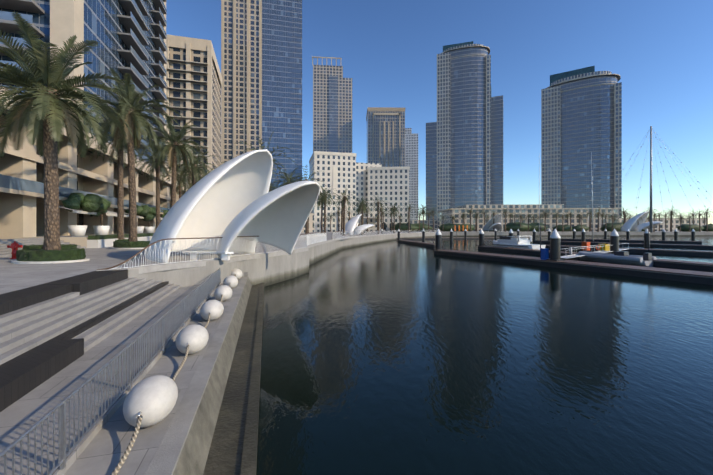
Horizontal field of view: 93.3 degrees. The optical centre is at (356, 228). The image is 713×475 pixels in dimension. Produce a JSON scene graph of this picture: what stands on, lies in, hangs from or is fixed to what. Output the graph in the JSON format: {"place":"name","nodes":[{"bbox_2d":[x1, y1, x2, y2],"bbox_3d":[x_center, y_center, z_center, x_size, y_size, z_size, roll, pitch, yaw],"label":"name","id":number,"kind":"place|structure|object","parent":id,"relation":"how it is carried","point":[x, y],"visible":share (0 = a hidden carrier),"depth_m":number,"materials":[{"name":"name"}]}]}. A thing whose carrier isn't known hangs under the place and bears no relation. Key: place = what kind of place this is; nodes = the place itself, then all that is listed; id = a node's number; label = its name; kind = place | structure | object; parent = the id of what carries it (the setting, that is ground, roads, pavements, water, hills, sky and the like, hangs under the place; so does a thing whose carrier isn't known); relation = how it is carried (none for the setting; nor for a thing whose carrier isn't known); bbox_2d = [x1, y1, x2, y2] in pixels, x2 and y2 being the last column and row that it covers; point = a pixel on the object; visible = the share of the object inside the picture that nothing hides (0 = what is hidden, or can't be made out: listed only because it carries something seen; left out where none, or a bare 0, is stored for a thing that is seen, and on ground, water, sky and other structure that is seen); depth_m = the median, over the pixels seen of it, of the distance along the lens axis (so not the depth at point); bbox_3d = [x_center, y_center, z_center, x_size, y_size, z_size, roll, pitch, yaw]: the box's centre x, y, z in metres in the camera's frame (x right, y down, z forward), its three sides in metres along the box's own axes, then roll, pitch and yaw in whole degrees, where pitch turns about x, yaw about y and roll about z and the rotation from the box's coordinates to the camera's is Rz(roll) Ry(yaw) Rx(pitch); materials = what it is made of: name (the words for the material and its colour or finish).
{"place":"outdoors","nodes":[
{"label":"outdoors","id":0,"kind":"place"},
{"bbox_2d":[221,0,301,189],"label":"tall tower","id":1,"kind":"structure","parent":0,"point":[261,66],"depth_m":209.13,"materials":[{"name":"blue glass"}]},
{"bbox_2d":[0,231,712,293],"bbox_3d":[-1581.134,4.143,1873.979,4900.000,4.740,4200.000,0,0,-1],"label":"promenade","id":2,"kind":"structure","parent":0,"point":[266,269],"depth_m":22.26,"materials":[{"name":"concrete"}]},
{"bbox_2d":[7,241,22,258],"bbox_3d":[-19.996,1.263,19.647,0.625,1.020,0.572,0,0,-1],"label":"fire hydrant","id":3,"kind":"object","parent":2,"relation":"on","point":[14,246],"visible":0.96,"depth_m":19.61,"materials":[{"name":"red metal"}]},
{"bbox_2d":[23,244,76,249],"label":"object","id":4,"kind":"object","parent":2,"relation":"on","point":[63,246],"visible":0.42,"depth_m":22.72,"materials":[{"name":"grey"}]},
{"bbox_2d":[11,248,89,263],"bbox_3d":[-16.456,1.440,18.203,3.500,0.668,2.600,0,0,-1],"label":"planter","id":5,"kind":"object","parent":2,"relation":"on","point":[37,256],"visible":0.94,"depth_m":17.34,"materials":[{"name":"green"}]},
{"bbox_2d":[0,12,132,249],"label":"palm","id":6,"kind":"object","parent":5,"relation":"in","point":[45,100],"visible":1,"depth_m":17.80,"materials":[{"name":"green plant"}]},
{"bbox_2d":[0,46,110,142],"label":"palm","id":7,"kind":"object","parent":2,"relation":"on","point":[22,99],"visible":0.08,"depth_m":22.32,"materials":[{"name":"green plant"}]},
{"bbox_2d":[0,86,187,256],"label":"podium","id":8,"kind":"object","parent":2,"relation":"on","point":[21,197],"visible":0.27,"depth_m":36.30,"materials":[{"name":"beige stone"}]},
{"bbox_2d":[62,193,102,235],"bbox_3d":[-28.655,-1.469,35.026,2.406,4.484,3.548,0,0,32],"label":"potted tree","id":9,"kind":"object","parent":8,"relation":"on","point":[88,202],"visible":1,"depth_m":34.49,"materials":[{"name":"green plant"}]},
{"bbox_2d":[0,0,166,170],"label":"building","id":10,"kind":"structure","parent":8,"relation":"on","point":[130,36],"depth_m":59.08,"materials":[{"name":"blue"}]},
{"bbox_2d":[90,196,111,234],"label":"potted tree","id":11,"kind":"object","parent":8,"relation":"on","point":[101,211],"visible":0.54,"depth_m":37.37,"materials":[{"name":"green plant"}]},
{"bbox_2d":[125,205,150,233],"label":"potted tree","id":12,"kind":"object","parent":8,"relation":"on","point":[142,211],"visible":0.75,"depth_m":50.84,"materials":[{"name":"green plant"}]},
{"bbox_2d":[141,205,155,232],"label":"potted tree","id":13,"kind":"object","parent":8,"relation":"on","point":[152,213],"visible":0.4,"depth_m":53.10,"materials":[{"name":"green plant"}]},
{"bbox_2d":[87,233,153,247],"bbox_3d":[-32.359,1.198,61.671,0.900,1.150,64.000,0,0,-15],"label":"terrace planter","id":14,"kind":"object","parent":2,"relation":"on","point":[97,241],"visible":0.36,"depth_m":32.45,"materials":[{"name":"grey concrete"}]},
{"bbox_2d":[84,116,161,239],"bbox_3d":[-25.012,-5.446,35.505,7.852,14.438,7.528,0,0,-41],"label":"palm","id":15,"kind":"object","parent":14,"relation":"in","point":[119,152],"visible":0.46,"depth_m":35.16,"materials":[{"name":"green"}]},
{"bbox_2d":[77,68,183,241],"bbox_3d":[-20.086,-5.829,29.964,7.972,15.206,7.998,0,0,24],"label":"palm","id":16,"kind":"object","parent":14,"relation":"in","point":[135,120],"visible":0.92,"depth_m":29.96,"materials":[{"name":"green plant"}]},
{"bbox_2d":[0,272,247,474],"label":"quay steps","id":17,"kind":"structure","parent":2,"relation":"on","point":[103,444],"depth_m":6.91,"materials":[{"name":"concrete"}]},
{"bbox_2d":[0,269,168,411],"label":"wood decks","id":18,"kind":"object","parent":17,"relation":"on","point":[23,374],"visible":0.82,"depth_m":7.88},
{"bbox_2d":[0,268,220,474],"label":"landing railing","id":19,"kind":"object","parent":17,"relation":"on","point":[208,285],"visible":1,"depth_m":5.06,"materials":[{"name":"grey metal"}]},
{"bbox_2d":[123,375,177,427],"bbox_3d":[-3.326,2.768,5.469,0.871,0.650,0.905,0,0,26],"label":"buoy","id":20,"kind":"object","parent":17,"relation":"on","point":[151,400],"visible":0.96,"depth_m":5.17,"materials":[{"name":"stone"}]},
{"bbox_2d":[111,275,235,474],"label":"rope","id":21,"kind":"object","parent":20,"relation":"attached to","point":[128,449],"visible":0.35,"depth_m":4.74,"materials":[{"name":"beige fabric"}]},
{"bbox_2d":[176,324,208,353],"bbox_3d":[-4.131,2.768,8.484,0.905,0.650,0.871,0,0,34],"label":"buoy","id":22,"kind":"object","parent":17,"relation":"on","point":[195,337],"visible":0.92,"depth_m":8.16,"materials":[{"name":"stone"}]},
{"bbox_2d":[200,300,223,320],"bbox_3d":[-4.936,2.768,11.498,0.905,0.650,0.871,0,0,34],"label":"egg bollard","id":23,"kind":"object","parent":17,"relation":"on","point":[215,308],"visible":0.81,"depth_m":11.17,"materials":[{"name":"stone"}]},
{"bbox_2d":[214,285,231,300],"bbox_3d":[-5.740,2.768,14.512,0.871,0.650,0.905,0,0,26],"label":"egg bollard","id":24,"kind":"object","parent":17,"relation":"on","point":[225,291],"visible":0.83,"depth_m":14.18,"materials":[{"name":"stone"}]},
{"bbox_2d":[223,275,237,288],"bbox_3d":[-6.545,2.768,17.527,0.905,0.650,0.871,0,0,34],"label":"egg bollard","id":25,"kind":"object","parent":17,"relation":"on","point":[232,280],"visible":0.81,"depth_m":17.19,"materials":[{"name":"stone"}]},
{"bbox_2d":[231,269,241,278],"bbox_3d":[-7.351,2.768,20.541,0.905,0.650,0.871,0,0,34],"label":"egg bollard","id":26,"kind":"object","parent":17,"relation":"on","point":[237,273],"visible":0.69,"depth_m":20.22,"materials":[{"name":"stone"}]},
{"bbox_2d":[111,241,149,248],"bbox_3d":[-20.093,1.439,30.273,3.500,0.670,2.600,0,0,-1],"label":"planter","id":27,"kind":"object","parent":2,"relation":"on","point":[129,245],"visible":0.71,"depth_m":29.34,"materials":[{"name":"green"}]},
{"bbox_2d":[135,140,190,228],"bbox_3d":[-27.962,-5.446,47.216,7.852,14.438,7.528,0,0,7],"label":"palm","id":28,"kind":"object","parent":2,"relation":"on","point":[157,170],"visible":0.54,"depth_m":47.23,"materials":[{"name":"green plant"}]},
{"bbox_2d":[140,115,207,206],"bbox_3d":[-22.841,-5.981,42.539,8.158,15.510,8.132,0,0,0],"label":"palm","id":29,"kind":"object","parent":2,"relation":"on","point":[173,156],"visible":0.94,"depth_m":42.08,"materials":[{"name":"green plant"}]},
{"bbox_2d":[161,162,191,198],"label":"palm","id":30,"kind":"object","parent":2,"relation":"on","point":[179,187],"visible":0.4,"depth_m":59.66,"materials":[{"name":"green plant"}]},
{"bbox_2d":[166,34,221,185],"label":"building","id":31,"kind":"structure","parent":2,"relation":"on","point":[194,84],"depth_m":117.34,"materials":[{"name":"concrete"}]},
{"bbox_2d":[176,148,218,185],"bbox_3d":[-26.111,-5.807,54.750,7.904,15.160,8.245,0,0,-17],"label":"palm","id":32,"kind":"object","parent":2,"relation":"on","point":[194,173],"visible":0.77,"depth_m":54.36,"materials":[{"name":"green plant"}]},
{"bbox_2d":[182,251,233,259],"bbox_3d":[-8.399,1.538,19.121,3.024,0.470,0.779,0,0,10],"label":"platform bench","id":33,"kind":"object","parent":2,"relation":"on","point":[225,255],"visible":0.94,"depth_m":19.01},
{"bbox_2d":[146,149,272,262],"bbox_3d":[-9.328,-1.720,21.175,4.814,7.007,7.516,0,0,36],"label":"shell canopy","id":34,"kind":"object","parent":2,"relation":"on","point":[215,202],"depth_m":22.76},
{"bbox_2d":[173,277,263,474],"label":"quay wall","id":35,"kind":"structure","parent":2,"relation":"on","point":[222,438],"depth_m":6.87,"materials":[{"name":"concrete"}]},
{"bbox_2d":[111,233,326,268],"bbox_3d":[-6.073,1.159,30.934,3.062,1.256,35.002,0,0,11],"label":"promenade railing","id":36,"kind":"object","parent":2,"relation":"on","point":[314,238],"visible":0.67,"depth_m":19.11,"materials":[{"name":"white metal"}]},
{"bbox_2d":[97,232,324,269],"bbox_3d":[-6.074,1.123,30.922,3.100,1.281,35.011,0,0,11],"label":"handrail","id":37,"kind":"object","parent":36,"relation":"on","point":[179,238],"visible":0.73,"depth_m":16.41,"materials":[{"name":"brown metal"}]},
{"bbox_2d":[96,233,401,273],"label":"coping","id":38,"kind":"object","parent":2,"relation":"on","point":[164,267],"depth_m":18.18,"materials":[{"name":"grey concrete"}]},
{"bbox_2d":[234,131,297,181],"bbox_3d":[-12.005,-5.530,43.920,8.296,14.608,8.822,0,0,-1],"label":"promenade palm","id":39,"kind":"object","parent":2,"relation":"on","point":[271,152],"visible":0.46,"depth_m":43.83,"materials":[{"name":"green plant"}]},
{"bbox_2d":[216,181,319,258],"bbox_3d":[-5.358,-0.546,21.084,6.293,4.653,4.724,0,0,-1],"label":"shell canopy","id":40,"kind":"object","parent":2,"relation":"on","point":[278,217],"depth_m":22.07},
{"bbox_2d":[269,181,278,191],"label":"promenade palm","id":41,"kind":"object","parent":2,"relation":"on","point":[270,188],"visible":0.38,"depth_m":61.47,"materials":[{"name":"green"}]},
{"bbox_2d":[270,168,304,187],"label":"promenade palm","id":42,"kind":"object","parent":2,"relation":"on","point":[290,179],"visible":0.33,"depth_m":53.42,"materials":[{"name":"green plant"}]},
{"bbox_2d":[288,163,325,234],"bbox_3d":[-9.431,-5.354,63.733,8.096,14.256,8.609,0,0,30],"label":"promenade palm","id":43,"kind":"object","parent":2,"relation":"on","point":[306,224],"visible":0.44,"depth_m":63.53,"materials":[{"name":"green plant"}]},
{"bbox_2d":[317,193,330,231],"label":"promenade palm","id":44,"kind":"object","parent":2,"relation":"on","point":[321,206],"visible":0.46,"depth_m":89.63,"materials":[{"name":"green plant"}]},
{"bbox_2d":[317,187,339,232],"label":"promenade palm","id":45,"kind":"object","parent":2,"relation":"on","point":[324,198],"visible":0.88,"depth_m":74.67,"materials":[{"name":"green plant"}]},
{"bbox_2d":[312,56,351,152],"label":"skyscraper","id":46,"kind":"structure","parent":2,"relation":"on","point":[332,109],"depth_m":339.17,"materials":[{"name":"beige stone"}]},
{"bbox_2d":[332,207,340,230],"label":"palm","id":47,"kind":"object","parent":2,"relation":"on","point":[338,210],"visible":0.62,"depth_m":194.78,"materials":[{"name":"brown"}]},
{"bbox_2d":[331,196,353,233],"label":"promenade palm","id":48,"kind":"object","parent":2,"relation":"on","point":[341,201],"visible":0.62,"depth_m":103.71,"materials":[{"name":"green plant"}]},
{"bbox_2d":[335,185,358,234],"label":"promenade palm","id":49,"kind":"object","parent":2,"relation":"on","point":[344,200],"visible":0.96,"depth_m":86.68,"materials":[{"name":"green plant"}]},
{"bbox_2d":[342,214,361,234],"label":"shell","id":50,"kind":"object","parent":2,"relation":"on","point":[351,224],"visible":0.85,"depth_m":95.33},
{"bbox_2d":[309,151,410,231],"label":"white building","id":51,"kind":"structure","parent":2,"relation":"on","point":[366,181],"depth_m":203.31,"materials":[{"name":"grey concrete"}]},
{"bbox_2d":[351,197,370,234],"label":"promenade palm","id":52,"kind":"object","parent":2,"relation":"on","point":[362,204],"visible":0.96,"depth_m":98.85,"materials":[{"name":"green plant"}]},
{"bbox_2d":[354,199,370,232],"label":"promenade palm","id":53,"kind":"object","parent":2,"relation":"on","point":[362,212],"visible":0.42,"depth_m":117.89,"materials":[{"name":"green plant"}]},
{"bbox_2d":[354,224,374,233],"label":"shell","id":54,"kind":"object","parent":2,"relation":"on","point":[363,228],"visible":0.98,"depth_m":96.00},
{"bbox_2d":[367,196,388,233],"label":"promenade palm","id":55,"kind":"object","parent":2,"relation":"on","point":[377,207],"visible":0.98,"depth_m":111.85,"materials":[{"name":"green plant"}]},
{"bbox_2d":[374,202,386,228],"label":"promenade palm","id":56,"kind":"object","parent":2,"relation":"on","point":[381,213],"visible":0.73,"depth_m":133.92,"materials":[{"name":"green plant"}]},
{"bbox_2d":[332,230,436,238],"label":"promenade railing","id":57,"kind":"object","parent":2,"relation":"on","point":[351,232],"visible":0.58,"depth_m":83.43,"materials":[{"name":"grey metal"}]},
{"bbox_2d":[366,107,404,166],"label":"high-rise building","id":58,"kind":"structure","parent":2,"relation":"on","point":[385,136],"depth_m":330.44,"materials":[{"name":"grey glass"}]},
{"bbox_2d":[389,203,402,232],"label":"promenade palm","id":59,"kind":"object","parent":2,"relation":"on","point":[393,209],"visible":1,"depth_m":126.03,"materials":[{"name":"green plant"}]},
{"bbox_2d":[402,202,418,232],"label":"promenade palm","id":60,"kind":"object","parent":2,"relation":"on","point":[408,211],"visible":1,"depth_m":140.08,"materials":[{"name":"green"}]},
{"bbox_2d":[405,128,417,219],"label":"high-rise building","id":61,"kind":"structure","parent":2,"relation":"on","point":[411,150],"depth_m":421.03,"materials":[{"name":"grey concrete"}]},
{"bbox_2d":[410,220,436,230],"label":"beige building","id":62,"kind":"structure","parent":2,"relation":"on","point":[425,222],"depth_m":260.97,"materials":[{"name":"concrete"}]},
{"bbox_2d":[418,205,428,228],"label":"promenade palm","id":63,"kind":"object","parent":2,"relation":"on","point":[422,210],"visible":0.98,"depth_m":154.31,"materials":[{"name":"green plant"}]},
{"bbox_2d":[424,211,432,229],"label":"palm","id":64,"kind":"object","parent":2,"relation":"on","point":[428,218],"visible":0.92,"depth_m":188.12,"materials":[{"name":"green"}]},
{"bbox_2d":[429,205,439,231],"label":"palm","id":65,"kind":"object","parent":2,"relation":"on","point":[432,213],"visible":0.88,"depth_m":188.71,"materials":[{"name":"green"}]},
{"bbox_2d":[437,41,490,229],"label":"residential tower","id":66,"kind":"structure","parent":2,"relation":"on","point":[464,123],"depth_m":276.65,"materials":[{"name":"blue glass"}]},
{"bbox_2d":[426,95,503,219],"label":"skyscraper","id":67,"kind":"structure","parent":2,"relation":"on","point":[497,150],"depth_m":302.55,"materials":[{"name":"blue glass"}]},
{"bbox_2d":[465,208,477,231],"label":"palm","id":68,"kind":"object","parent":2,"relation":"on","point":[470,211],"visible":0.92,"depth_m":198.33,"materials":[{"name":"green"}]},
{"bbox_2d":[472,211,481,231],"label":"palm","id":69,"kind":"object","parent":2,"relation":"on","point":[476,214],"visible":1,"depth_m":195.36,"materials":[{"name":"green"}]},
{"bbox_2d":[479,209,489,231],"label":"palm","id":70,"kind":"object","parent":2,"relation":"on","point":[484,212],"visible":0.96,"depth_m":194.64,"materials":[{"name":"green"}]},
{"bbox_2d":[482,214,501,230],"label":"shell","id":71,"kind":"object","parent":2,"relation":"on","point":[497,219],"visible":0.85,"depth_m":188.86},
{"bbox_2d":[488,209,497,231],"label":"palm","id":72,"kind":"object","parent":2,"relation":"on","point":[494,213],"visible":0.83,"depth_m":187.32,"materials":[{"name":"green plant"}]},
{"bbox_2d":[488,223,501,231],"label":"shell","id":73,"kind":"object","parent":2,"relation":"on","point":[497,225],"visible":1,"depth_m":184.14},
{"bbox_2d":[498,208,512,231],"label":"palm","id":74,"kind":"object","parent":2,"relation":"on","point":[505,211],"visible":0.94,"depth_m":188.72,"materials":[{"name":"green"}]},
{"bbox_2d":[524,213,532,231],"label":"palm","id":75,"kind":"object","parent":2,"relation":"on","point":[528,220],"visible":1,"depth_m":194.91,"materials":[{"name":"green"}]},
{"bbox_2d":[438,204,619,230],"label":"low-rise building","id":76,"kind":"structure","parent":2,"relation":"on","point":[530,209],"depth_m":224.28,"materials":[{"name":"beige stone"}]},
{"bbox_2d":[537,207,550,231],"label":"palm","id":77,"kind":"object","parent":2,"relation":"on","point":[544,213],"visible":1,"depth_m":189.53,"materials":[{"name":"green plant"}]},
{"bbox_2d":[392,222,712,231],"bbox_3d":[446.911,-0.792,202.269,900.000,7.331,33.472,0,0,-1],"label":"hedge","id":78,"kind":"object","parent":2,"relation":"on","point":[448,227],"visible":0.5,"depth_m":200.30,"materials":[{"name":"green plant"}]},
{"bbox_2d":[551,210,560,229],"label":"palm","id":79,"kind":"object","parent":2,"relation":"on","point":[556,217],"visible":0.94,"depth_m":196.36,"materials":[{"name":"green"}]},
{"bbox_2d":[558,212,567,231],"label":"palm","id":80,"kind":"object","parent":2,"relation":"on","point":[562,216],"visible":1,"depth_m":187.87,"materials":[{"name":"green"}]},
{"bbox_2d":[566,211,577,231],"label":"palm","id":81,"kind":"object","parent":2,"relation":"on","point":[570,218],"visible":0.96,"depth_m":197.34,"materials":[{"name":"green"}]},
{"bbox_2d":[541,66,621,217],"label":"residential tower","id":82,"kind":"structure","parent":2,"relation":"on","point":[581,115],"depth_m":267.24,"materials":[{"name":"blue glass"}]},
{"bbox_2d":[583,209,597,231],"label":"palm","id":83,"kind":"object","parent":2,"relation":"on","point":[590,213],"visible":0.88,"depth_m":189.27,"materials":[{"name":"green"}]},
{"bbox_2d":[591,209,605,231],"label":"palm","id":84,"kind":"object","parent":2,"relation":"on","point":[597,213],"visible":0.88,"depth_m":198.42,"materials":[{"name":"green"}]},
{"bbox_2d":[606,213,618,230],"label":"palm","id":85,"kind":"object","parent":2,"relation":"on","point":[612,215],"visible":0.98,"depth_m":189.18,"materials":[{"name":"green"}]},
{"bbox_2d":[616,208,630,231],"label":"palm","id":86,"kind":"object","parent":2,"relation":"on","point":[623,213],"visible":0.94,"depth_m":195.09,"materials":[{"name":"green"}]},
{"bbox_2d":[621,211,648,231],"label":"shell","id":87,"kind":"object","parent":2,"relation":"on","point":[630,224],"visible":0.88,"depth_m":189.74},
{"bbox_2d":[635,221,662,231],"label":"shell","id":88,"kind":"object","parent":2,"relation":"on","point":[644,226],"visible":0.79,"depth_m":185.07},
{"bbox_2d":[589,126,710,232],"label":"sailboat mast","id":89,"kind":"object","parent":2,"relation":"on","point":[651,213],"visible":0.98,"depth_m":151.90,"materials":[{"name":"grey metal"}]},
{"bbox_2d":[658,214,672,231],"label":"palm","id":90,"kind":"object","parent":2,"relation":"on","point":[666,216],"visible":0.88,"depth_m":192.95,"materials":[{"name":"green"}]},
{"bbox_2d":[661,205,680,231],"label":"palm","id":91,"kind":"object","parent":2,"relation":"on","point":[671,212],"visible":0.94,"depth_m":190.47,"materials":[{"name":"green plant"}]},
{"bbox_2d":[675,213,686,231],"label":"palm","id":92,"kind":"object","parent":2,"relation":"on","point":[679,216],"visible":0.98,"depth_m":189.20,"materials":[{"name":"green"}]},
{"bbox_2d":[685,213,693,231],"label":"palm","id":93,"kind":"object","parent":2,"relation":"on","point":[689,217],"visible":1,"depth_m":195.06,"materials":[{"name":"green"}]},
{"bbox_2d":[694,210,705,231],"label":"palm","id":94,"kind":"object","parent":2,"relation":"on","point":[699,214],"visible":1,"depth_m":194.25,"materials":[{"name":"green plant"}]},
{"bbox_2d":[696,208,712,231],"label":"palm","id":95,"kind":"object","parent":2,"relation":"on","point":[706,214],"visible":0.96,"depth_m":198.90,"materials":[{"name":"green plant"}]},
{"bbox_2d":[166,0,712,223],"label":"sky","id":96,"kind":"structure","parent":0,"point":[661,51],"materials":[{"name":"blue"}]},
{"bbox_2d":[256,236,712,474],"bbox_3d":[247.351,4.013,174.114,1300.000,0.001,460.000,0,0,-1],"label":"water","id":97,"kind":"structure","parent":0,"point":[394,357],"depth_m":9.73,"materials":[{"name":"blue liquid"}]},
{"bbox_2d":[492,236,545,249],"bbox_3d":[28.951,2.751,61.960,3.400,3.025,11.500,0,0,-16],"label":"motorboat","id":98,"kind":"object","parent":97,"relation":"on","point":[512,241],"visible":0.83,"depth_m":59.88,"materials":[{"name":"white plastic"}]},
{"bbox_2d":[364,229,694,260],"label":"mooring piles","id":99,"kind":"object","parent":97,"relation":"in","point":[554,238],"visible":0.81,"depth_m":65.66,"materials":[{"name":"black metal"}]},
{"bbox_2d":[396,237,712,284],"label":"marina pontoons","id":100,"kind":"object","parent":97,"relation":"in","point":[699,277],"visible":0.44,"depth_m":39.29,"materials":[{"name":"grey"}]},
{"bbox_2d":[540,248,548,259],"bbox_3d":[20.367,2.764,36.439,0.517,1.220,0.637,0,0,-16],"label":"blue dock bin","id":101,"kind":"object","parent":100,"relation":"on","point":[544,253],"visible":0.96,"depth_m":36.21,"materials":[{"name":"blue plastic"}]},
{"bbox_2d":[456,227,648,258],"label":"dock light poles","id":102,"kind":"object","parent":100,"relation":"on","point":[540,240],"visible":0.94,"depth_m":44.17,"materials":[{"name":"grey metal"}]},
{"bbox_2d":[539,153,593,240],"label":"yacht masts","id":103,"kind":"object","parent":100,"relation":"on","point":[591,200],"visible":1,"depth_m":96.09,"materials":[{"name":"white metal"}]},
{"bbox_2d":[582,242,589,250],"bbox_3d":[35.603,2.726,52.231,0.739,1.295,0.911,0,0,-16],"label":"orange container","id":104,"kind":"object","parent":100,"relation":"on","point":[587,244],"visible":0.93,"depth_m":51.87,"materials":[{"name":"orange plastic"}]},
{"bbox_2d":[561,243,627,258],"bbox_3d":[32.213,2.785,45.081,23.013,1.180,1.320,0,0,-37],"label":"dock gangway","id":105,"kind":"object","parent":100,"relation":"attached to","point":[566,256],"visible":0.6,"depth_m":41.10,"materials":[{"name":"silver metal"}]},
{"bbox_2d":[598,244,609,250],"bbox_3d":[35.924,2.803,48.867,0.879,1.141,1.084,0,0,-16],"label":"yellow container","id":106,"kind":"object","parent":100,"relation":"on","point":[606,248],"visible":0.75,"depth_m":48.43,"materials":[{"name":"yellow plastic"}]},
{"bbox_2d":[578,251,655,265],"bbox_3d":[29.804,3.413,39.481,3.000,1.600,7.750,0,0,-23],"label":"rib boat","id":107,"kind":"object","parent":97,"relation":"on","point":[626,258],"visible":0.9,"depth_m":37.93,"materials":[{"name":"grey rubber"}]},
{"bbox_2d":[302,213,705,231],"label":"buildings","id":108,"kind":"structure","parent":0,"point":[675,223],"depth_m":246.28,"materials":[{"name":"beige concrete"}]},
{"bbox_2d":[588,137,712,219],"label":"string lights","id":109,"kind":"object","parent":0,"point":[660,192],"visible":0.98,"depth_m":152.55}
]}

